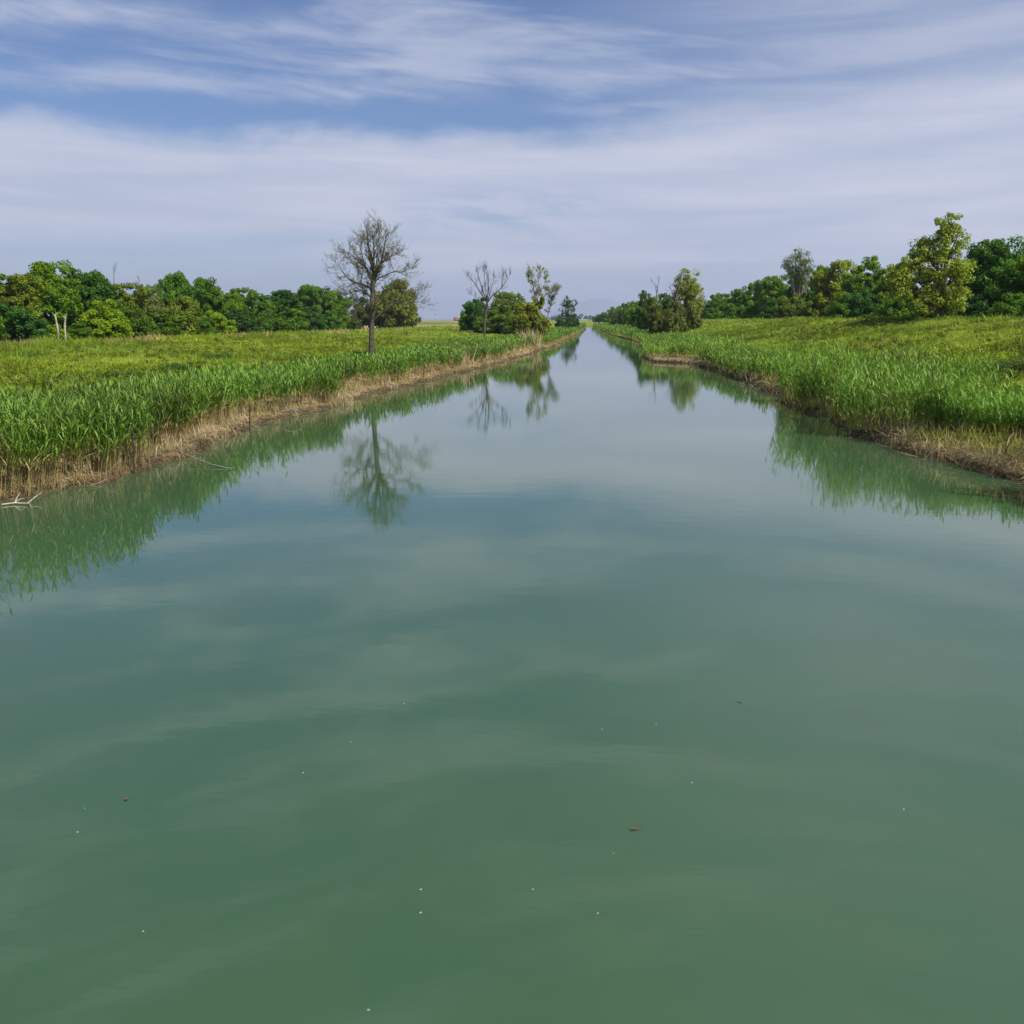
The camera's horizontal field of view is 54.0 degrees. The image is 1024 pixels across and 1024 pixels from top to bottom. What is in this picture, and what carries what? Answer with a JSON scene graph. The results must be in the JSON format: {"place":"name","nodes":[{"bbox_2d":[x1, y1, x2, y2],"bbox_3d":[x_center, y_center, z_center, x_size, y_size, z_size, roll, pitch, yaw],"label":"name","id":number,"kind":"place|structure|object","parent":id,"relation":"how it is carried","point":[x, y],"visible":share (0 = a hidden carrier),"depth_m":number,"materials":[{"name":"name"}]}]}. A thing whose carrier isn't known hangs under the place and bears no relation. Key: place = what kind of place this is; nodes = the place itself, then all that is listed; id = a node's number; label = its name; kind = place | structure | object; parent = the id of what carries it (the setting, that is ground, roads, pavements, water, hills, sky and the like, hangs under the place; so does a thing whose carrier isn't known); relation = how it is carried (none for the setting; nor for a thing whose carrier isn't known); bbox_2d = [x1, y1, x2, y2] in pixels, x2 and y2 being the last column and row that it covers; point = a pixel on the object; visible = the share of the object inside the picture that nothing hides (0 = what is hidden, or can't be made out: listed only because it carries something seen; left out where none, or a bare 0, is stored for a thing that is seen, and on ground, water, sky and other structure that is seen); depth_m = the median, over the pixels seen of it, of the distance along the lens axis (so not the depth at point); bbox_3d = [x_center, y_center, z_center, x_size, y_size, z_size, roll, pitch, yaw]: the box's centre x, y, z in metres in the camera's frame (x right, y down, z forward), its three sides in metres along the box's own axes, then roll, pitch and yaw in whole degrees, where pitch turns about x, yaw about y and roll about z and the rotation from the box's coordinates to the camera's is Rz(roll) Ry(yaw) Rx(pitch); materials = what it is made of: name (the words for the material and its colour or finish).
{"place":"outdoors","nodes":[
{"label":"outdoors","id":0,"kind":"place"},
{"bbox_2d":[0,326,1023,1023],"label":"water","id":1,"kind":"structure","parent":0,"point":[456,648],"depth_m":10.21,"materials":[{"name":"green liquid"}]},
{"bbox_2d":[0,319,1023,501],"bbox_3d":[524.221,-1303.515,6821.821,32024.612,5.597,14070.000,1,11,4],"label":"ground","id":2,"kind":"structure","parent":0,"point":[430,323],"depth_m":45.15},
{"bbox_2d":[0,302,50,342],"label":"shrub","id":3,"kind":"object","parent":2,"relation":"on","point":[21,324],"visible":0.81,"depth_m":100.77,"materials":[{"name":"green plant"}]},
{"bbox_2d":[0,273,51,327],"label":"broadleaf tree","id":4,"kind":"object","parent":2,"relation":"on","point":[29,301],"visible":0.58,"depth_m":104.29,"materials":[{"name":"green plant"}]},
{"bbox_2d":[15,259,82,328],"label":"broadleaf tree","id":5,"kind":"object","parent":2,"relation":"on","point":[64,296],"visible":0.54,"depth_m":115.36,"materials":[{"name":"green plant"}]},
{"bbox_2d":[45,324,72,341],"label":"shrub","id":6,"kind":"object","parent":2,"relation":"on","point":[52,331],"visible":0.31,"depth_m":107.72,"materials":[{"name":"green plant"}]},
{"bbox_2d":[48,267,98,330],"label":"broadleaf tree","id":7,"kind":"object","parent":2,"relation":"on","point":[83,289],"visible":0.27,"depth_m":123.37,"materials":[{"name":"green plant"}]},
{"bbox_2d":[66,322,94,339],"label":"shrub","id":8,"kind":"object","parent":2,"relation":"on","point":[86,332],"visible":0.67,"depth_m":115.53,"materials":[{"name":"green plant"}]},
{"bbox_2d":[70,299,133,339],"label":"shrub","id":9,"kind":"object","parent":2,"relation":"on","point":[105,320],"visible":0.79,"depth_m":118.67,"materials":[{"name":"green plant"}]},
{"bbox_2d":[79,269,124,318],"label":"broadleaf tree","id":10,"kind":"object","parent":2,"relation":"on","point":[103,289],"visible":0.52,"depth_m":124.90,"materials":[{"name":"green plant"}]},
{"bbox_2d":[97,369,148,378],"bbox_3d":[-19.962,-6.818,50.833,2.758,0.814,3.133,10,15,42],"label":"weed clump","id":11,"kind":"object","parent":2,"relation":"on","point":[121,374],"visible":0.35,"depth_m":50.58,"materials":[{"name":"green plant"}]},
{"bbox_2d":[112,282,150,318],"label":"broadleaf tree","id":12,"kind":"object","parent":2,"relation":"on","point":[132,301],"visible":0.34,"depth_m":130.65,"materials":[{"name":"green plant"}]},
{"bbox_2d":[122,308,155,338],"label":"shrub","id":13,"kind":"object","parent":2,"relation":"on","point":[139,327],"visible":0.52,"depth_m":128.08,"materials":[{"name":"green plant"}]},
{"bbox_2d":[135,284,164,324],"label":"broadleaf tree","id":14,"kind":"object","parent":2,"relation":"on","point":[153,304],"visible":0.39,"depth_m":139.62,"materials":[{"name":"green plant"}]},
{"bbox_2d":[154,279,177,314],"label":"broadleaf tree","id":15,"kind":"object","parent":2,"relation":"on","point":[167,296],"visible":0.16,"depth_m":150.13,"materials":[{"name":"green plant"}]},
{"bbox_2d":[146,312,187,336],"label":"shrub","id":16,"kind":"object","parent":2,"relation":"on","point":[166,325],"visible":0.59,"depth_m":134.51,"materials":[{"name":"green plant"}]},
{"bbox_2d":[153,362,197,371],"bbox_3d":[-19.517,-8.245,57.674,2.508,0.740,2.848,1,11,4],"label":"weed clump","id":17,"kind":"object","parent":2,"relation":"on","point":[177,365],"visible":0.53,"depth_m":57.53,"materials":[{"name":"green plant"}]},
{"bbox_2d":[163,270,200,316],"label":"broadleaf tree","id":18,"kind":"object","parent":2,"relation":"on","point":[183,287],"visible":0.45,"depth_m":160.29,"materials":[{"name":"green plant"}]},
{"bbox_2d":[161,295,207,335],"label":"shrub","id":19,"kind":"object","parent":2,"relation":"on","point":[185,308],"visible":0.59,"depth_m":146.65,"materials":[{"name":"green plant"}]},
{"bbox_2d":[192,312,215,334],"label":"shrub","id":20,"kind":"object","parent":2,"relation":"on","point":[206,324],"visible":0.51,"depth_m":148.28,"materials":[{"name":"green plant"}]},
{"bbox_2d":[191,276,230,319],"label":"broadleaf tree","id":21,"kind":"object","parent":2,"relation":"on","point":[208,296],"visible":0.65,"depth_m":171.52,"materials":[{"name":"green plant"}]},
{"bbox_2d":[198,352,237,359],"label":"weed clump","id":22,"kind":"object","parent":2,"relation":"on","point":[209,355],"visible":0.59,"depth_m":72.33,"materials":[{"name":"green plant"}]},
{"bbox_2d":[202,310,237,334],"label":"shrub","id":23,"kind":"object","parent":2,"relation":"on","point":[219,322],"visible":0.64,"depth_m":158.45,"materials":[{"name":"green plant"}]},
{"bbox_2d":[213,293,243,312],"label":"broadleaf tree","id":24,"kind":"object","parent":2,"relation":"on","point":[237,302],"visible":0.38,"depth_m":175.67,"materials":[{"name":"green plant"}]},
{"bbox_2d":[224,308,259,333],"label":"shrub","id":25,"kind":"object","parent":2,"relation":"on","point":[244,322],"visible":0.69,"depth_m":171.09,"materials":[{"name":"green plant"}]},
{"bbox_2d":[230,287,258,319],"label":"broadleaf tree","id":26,"kind":"object","parent":2,"relation":"on","point":[252,296],"visible":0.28,"depth_m":188.32,"materials":[{"name":"green plant"}]},
{"bbox_2d":[0,324,503,459],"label":"meadow grass","id":27,"kind":"structure","parent":2,"relation":"on","point":[56,371],"depth_m":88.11,"materials":[{"name":"green plant"}]},
{"bbox_2d":[249,293,278,327],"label":"broadleaf tree","id":28,"kind":"object","parent":2,"relation":"on","point":[261,307],"visible":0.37,"depth_m":200.00,"materials":[{"name":"green plant"}]},
{"bbox_2d":[254,312,275,332],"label":"shrub","id":29,"kind":"object","parent":2,"relation":"on","point":[263,323],"visible":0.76,"depth_m":183.15,"materials":[{"name":"green plant"}]},
{"bbox_2d":[258,289,303,315],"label":"broadleaf tree","id":30,"kind":"object","parent":2,"relation":"on","point":[280,299],"visible":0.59,"depth_m":211.18,"materials":[{"name":"green plant"}]},
{"bbox_2d":[0,337,563,504],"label":"dead reed litter","id":31,"kind":"object","parent":2,"relation":"on","point":[198,436],"visible":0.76,"depth_m":34.36,"materials":[{"name":"plant"}]},
{"bbox_2d":[271,307,308,332],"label":"shrub","id":32,"kind":"object","parent":2,"relation":"on","point":[290,319],"visible":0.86,"depth_m":200.83,"materials":[{"name":"green plant"}]},
{"bbox_2d":[0,323,586,497],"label":"reed bed","id":33,"kind":"object","parent":2,"relation":"on","point":[106,418],"visible":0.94,"depth_m":31.11,"materials":[{"name":"green plant"}]},
{"bbox_2d":[295,284,322,311],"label":"broadleaf tree","id":34,"kind":"object","parent":2,"relation":"on","point":[308,295],"visible":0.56,"depth_m":234.42,"materials":[{"name":"green plant"}]},
{"bbox_2d":[296,306,328,331],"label":"shrub","id":35,"kind":"object","parent":2,"relation":"on","point":[314,319],"visible":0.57,"depth_m":222.65,"materials":[{"name":"green plant"}]},
{"bbox_2d":[317,286,343,329],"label":"broadleaf tree","id":36,"kind":"object","parent":2,"relation":"on","point":[327,298],"visible":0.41,"depth_m":246.35,"materials":[{"name":"green plant"}]},
{"bbox_2d":[325,310,346,330],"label":"shrub","id":37,"kind":"object","parent":2,"relation":"on","point":[332,321],"visible":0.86,"depth_m":242.39,"materials":[{"name":"green plant"}]},
{"bbox_2d":[329,290,353,323],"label":"broadleaf tree","id":38,"kind":"object","parent":2,"relation":"on","point":[345,306],"visible":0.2,"depth_m":253.00,"materials":[{"name":"green plant"}]},
{"bbox_2d":[331,393,355,405],"bbox_3d":[-8.075,-5.216,47.931,1.317,0.945,1.356,5,12,23],"label":"dry reed tuft","id":39,"kind":"object","parent":2,"relation":"on","point":[344,400],"visible":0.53,"depth_m":47.79,"materials":[{"name":"plant"}]},
{"bbox_2d":[343,316,361,329],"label":"shrub","id":40,"kind":"object","parent":2,"relation":"on","point":[352,325],"visible":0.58,"depth_m":270.40,"materials":[{"name":"green plant"}]},
{"bbox_2d":[350,296,375,328],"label":"broadleaf tree","id":41,"kind":"object","parent":2,"relation":"on","point":[358,314],"visible":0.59,"depth_m":291.21,"materials":[{"name":"green plant"}]},
{"bbox_2d":[322,208,437,357],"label":"bare tree","id":42,"kind":"object","parent":2,"relation":"on","point":[375,270],"visible":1,"depth_m":69.05,"materials":[{"name":"grey plant"}]},
{"bbox_2d":[368,278,421,328],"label":"broadleaf tree","id":43,"kind":"object","parent":2,"relation":"on","point":[400,316],"visible":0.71,"depth_m":294.68,"materials":[{"name":"green plant"}]},
{"bbox_2d":[461,297,489,330],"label":"copse tree","id":44,"kind":"object","parent":2,"relation":"on","point":[473,309],"visible":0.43,"depth_m":234.55,"materials":[{"name":"green plant"}]},
{"bbox_2d":[462,260,511,337],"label":"dead tree","id":45,"kind":"object","parent":2,"relation":"on","point":[487,300],"visible":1,"depth_m":138.56,"materials":[{"name":"grey wood"}]},
{"bbox_2d":[472,309,501,333],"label":"copse tree","id":46,"kind":"object","parent":2,"relation":"on","point":[478,323],"visible":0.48,"depth_m":210.42,"materials":[{"name":"green plant"}]},
{"bbox_2d":[488,291,507,314],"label":"copse tree","id":47,"kind":"object","parent":2,"relation":"on","point":[499,297],"visible":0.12,"depth_m":219.23,"materials":[{"name":"green plant"}]},
{"bbox_2d":[491,312,515,334],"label":"copse tree","id":48,"kind":"object","parent":2,"relation":"on","point":[503,322],"visible":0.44,"depth_m":199.83,"materials":[{"name":"green plant"}]},
{"bbox_2d":[496,292,528,332],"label":"copse tree","id":49,"kind":"object","parent":2,"relation":"on","point":[508,305],"visible":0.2,"depth_m":209.76,"materials":[{"name":"green plant"}]},
{"bbox_2d":[509,297,551,341],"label":"shrub","id":50,"kind":"object","parent":2,"relation":"on","point":[528,316],"visible":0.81,"depth_m":154.39,"materials":[{"name":"green plant"}]},
{"bbox_2d":[516,328,546,346],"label":"dry reed tuft","id":51,"kind":"object","parent":2,"relation":"on","point":[536,338],"visible":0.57,"depth_m":136.61,"materials":[{"name":"plant"}]},
{"bbox_2d":[524,263,559,311],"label":"half bare tree","id":52,"kind":"object","parent":2,"relation":"on","point":[532,281],"visible":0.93,"depth_m":173.07,"materials":[{"name":"green plant"}]},
{"bbox_2d":[544,284,561,317],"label":"half bare tree","id":53,"kind":"object","parent":2,"relation":"on","point":[551,298],"visible":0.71,"depth_m":175.93,"materials":[{"name":"green plant"}]},
{"bbox_2d":[554,295,577,320],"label":"broadleaf tree","id":54,"kind":"object","parent":2,"relation":"on","point":[566,305],"visible":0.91,"depth_m":390.49,"materials":[{"name":"green plant"}]},
{"bbox_2d":[562,314,579,327],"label":"shrub","id":55,"kind":"object","parent":2,"relation":"on","point":[571,321],"visible":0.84,"depth_m":321.75,"materials":[{"name":"green plant"}]},
{"bbox_2d":[631,290,650,333],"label":"tree","id":56,"kind":"object","parent":2,"relation":"on","point":[634,317],"visible":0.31,"depth_m":218.29,"materials":[{"name":"green plant"}]},
{"bbox_2d":[637,296,660,331],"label":"tree","id":57,"kind":"object","parent":2,"relation":"on","point":[645,309],"visible":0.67,"depth_m":198.62,"materials":[{"name":"green plant"}]},
{"bbox_2d":[646,303,666,334],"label":"shrub","id":58,"kind":"object","parent":2,"relation":"on","point":[655,318],"visible":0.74,"depth_m":189.22,"materials":[{"name":"green plant"}]},
{"bbox_2d":[658,293,670,311],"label":"tree","id":59,"kind":"object","parent":2,"relation":"on","point":[664,302],"visible":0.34,"depth_m":207.61,"materials":[{"name":"green plant"}]},
{"bbox_2d":[661,300,690,333],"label":"shrub","id":60,"kind":"object","parent":2,"relation":"on","point":[674,319],"visible":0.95,"depth_m":184.11,"materials":[{"name":"green plant"}]},
{"bbox_2d":[668,268,706,318],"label":"tree","id":61,"kind":"object","parent":2,"relation":"on","point":[691,302],"visible":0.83,"depth_m":192.15,"materials":[{"name":"green plant"}]},
{"bbox_2d":[685,309,702,329],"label":"shrub","id":62,"kind":"object","parent":2,"relation":"on","point":[695,322],"visible":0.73,"depth_m":193.39,"materials":[{"name":"green plant"}]},
{"bbox_2d":[704,307,722,318],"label":"shrub","id":63,"kind":"object","parent":2,"relation":"on","point":[712,314],"visible":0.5,"depth_m":291.05,"materials":[{"name":"green plant"}]},
{"bbox_2d":[710,293,729,315],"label":"broadleaf tree","id":64,"kind":"object","parent":2,"relation":"on","point":[717,300],"visible":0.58,"depth_m":302.09,"materials":[{"name":"green plant"}]},
{"bbox_2d":[719,303,744,318],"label":"shrub","id":65,"kind":"object","parent":2,"relation":"on","point":[733,312],"visible":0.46,"depth_m":251.74,"materials":[{"name":"green plant"}]},
{"bbox_2d":[721,288,747,311],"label":"broadleaf tree","id":66,"kind":"object","parent":2,"relation":"on","point":[735,297],"visible":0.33,"depth_m":266.32,"materials":[{"name":"green plant"}]},
{"bbox_2d":[737,282,754,307],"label":"broadleaf tree","id":67,"kind":"object","parent":2,"relation":"on","point":[747,296],"visible":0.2,"depth_m":259.77,"materials":[{"name":"green plant"}]},
{"bbox_2d":[739,300,762,318],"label":"shrub","id":68,"kind":"object","parent":2,"relation":"on","point":[751,310],"visible":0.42,"depth_m":223.41,"materials":[{"name":"green plant"}]},
{"bbox_2d":[751,279,769,303],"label":"broadleaf tree","id":69,"kind":"object","parent":2,"relation":"on","point":[756,292],"visible":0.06,"depth_m":240.98,"materials":[{"name":"green plant"}]},
{"bbox_2d":[753,300,779,318],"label":"shrub","id":70,"kind":"object","parent":2,"relation":"on","point":[767,313],"visible":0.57,"depth_m":199.22,"materials":[{"name":"green plant"}]},
{"bbox_2d":[758,274,788,308],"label":"broadleaf tree","id":71,"kind":"object","parent":2,"relation":"on","point":[769,290],"visible":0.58,"depth_m":216.98,"materials":[{"name":"green plant"}]},
{"bbox_2d":[773,292,806,318],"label":"shrub","id":72,"kind":"object","parent":2,"relation":"on","point":[790,307],"visible":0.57,"depth_m":176.58,"materials":[{"name":"green plant"}]},
{"bbox_2d":[780,247,815,303],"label":"birch tree","id":73,"kind":"object","parent":2,"relation":"on","point":[797,278],"visible":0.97,"depth_m":181.29,"materials":[{"name":"green plant"}]},
{"bbox_2d":[781,280,815,303],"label":"broadleaf tree","id":74,"kind":"object","parent":2,"relation":"on","point":[788,293],"visible":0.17,"depth_m":189.99,"materials":[{"name":"green plant"}]},
{"bbox_2d":[593,322,1023,439],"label":"reed bed","id":75,"kind":"object","parent":2,"relation":"on","point":[840,384],"visible":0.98,"depth_m":37.27,"materials":[{"name":"green plant"}]},
{"bbox_2d":[795,292,826,317],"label":"shrub","id":76,"kind":"object","parent":2,"relation":"on","point":[808,309],"visible":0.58,"depth_m":161.64,"materials":[{"name":"green plant"}]},
{"bbox_2d":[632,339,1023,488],"bbox_3d":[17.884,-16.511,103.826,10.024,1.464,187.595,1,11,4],"label":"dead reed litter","id":77,"kind":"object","parent":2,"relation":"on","point":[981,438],"visible":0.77,"depth_m":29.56,"materials":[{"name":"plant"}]},
{"bbox_2d":[807,259,863,316],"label":"broadleaf tree","id":78,"kind":"object","parent":2,"relation":"on","point":[824,284],"visible":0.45,"depth_m":160.66,"materials":[{"name":"green plant"}]},
{"bbox_2d":[825,292,850,317],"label":"shrub","id":79,"kind":"object","parent":2,"relation":"on","point":[839,309],"visible":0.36,"depth_m":145.35,"materials":[{"name":"green plant"}]},
{"bbox_2d":[683,313,1023,429],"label":"meadow grass","id":80,"kind":"structure","parent":2,"relation":"on","point":[929,326],"depth_m":80.25,"materials":[{"name":"green plant"}]},
{"bbox_2d":[840,255,882,303],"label":"broadleaf tree","id":81,"kind":"object","parent":2,"relation":"on","point":[851,284],"visible":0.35,"depth_m":149.69,"materials":[{"name":"green plant"}]},
{"bbox_2d":[844,289,884,318],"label":"shrub","id":82,"kind":"object","parent":2,"relation":"on","point":[859,306],"visible":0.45,"depth_m":130.13,"materials":[{"name":"green plant"}]},
{"bbox_2d":[870,290,910,318],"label":"shrub","id":83,"kind":"object","parent":2,"relation":"on","point":[894,309],"visible":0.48,"depth_m":118.71,"materials":[{"name":"green plant"}]},
{"bbox_2d":[873,264,913,303],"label":"broadleaf tree","id":84,"kind":"object","parent":2,"relation":"on","point":[882,291],"visible":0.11,"depth_m":130.62,"materials":[{"name":"green plant"}]},
{"bbox_2d":[902,301,937,318],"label":"shrub","id":85,"kind":"object","parent":2,"relation":"on","point":[930,316],"visible":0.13,"depth_m":109.28,"materials":[{"name":"green plant"}]},
{"bbox_2d":[883,212,976,317],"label":"acacia tree","id":86,"kind":"object","parent":2,"relation":"on","point":[939,294],"visible":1,"depth_m":91.19,"materials":[{"name":"green plant"}]},
{"bbox_2d":[954,242,989,303],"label":"broadleaf tree","id":87,"kind":"object","parent":2,"relation":"on","point":[969,254],"visible":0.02,"depth_m":107.25,"materials":[{"name":"green plant"}]},
{"bbox_2d":[956,289,1007,317],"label":"shrub","id":88,"kind":"object","parent":2,"relation":"on","point":[983,305],"visible":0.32,"depth_m":94.33,"materials":[{"name":"green plant"}]},
{"bbox_2d":[965,234,1023,303],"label":"broadleaf tree","id":89,"kind":"object","parent":2,"relation":"on","point":[989,266],"visible":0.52,"depth_m":102.67,"materials":[{"name":"green plant"}]},
{"bbox_2d":[983,357,1023,371],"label":"weed clump","id":90,"kind":"object","parent":2,"relation":"on","point":[1015,364],"visible":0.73,"depth_m":44.68,"materials":[{"name":"green plant"}]},
{"bbox_2d":[986,292,1023,316],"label":"shrub","id":91,"kind":"object","parent":2,"relation":"on","point":[999,308],"visible":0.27,"depth_m":88.88,"materials":[{"name":"green plant"}]},
{"bbox_2d":[994,242,1023,304],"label":"broadleaf tree","id":92,"kind":"object","parent":2,"relation":"on","point":[1004,279],"visible":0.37,"depth_m":96.83,"materials":[{"name":"green plant"}]},
{"bbox_2d":[1007,297,1023,317],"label":"shrub","id":93,"kind":"object","parent":2,"relation":"on","point":[1018,302],"visible":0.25,"depth_m":82.44,"materials":[{"name":"green plant"}]},
{"bbox_2d":[1015,254,1023,286],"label":"broadleaf tree","id":94,"kind":"object","parent":2,"relation":"on","point":[1020,264],"visible":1,"depth_m":92.92,"materials":[{"name":"green plant"}]},
{"bbox_2d":[0,0,1023,318],"label":"sky","id":95,"kind":"structure","parent":0,"point":[611,147],"materials":[{"name":"blue"}]},
{"bbox_2d":[421,299,622,319],"bbox_3d":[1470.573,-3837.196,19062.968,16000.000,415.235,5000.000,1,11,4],"label":"mountains","id":96,"kind":"structure","parent":0,"point":[592,307],"depth_m":17571.64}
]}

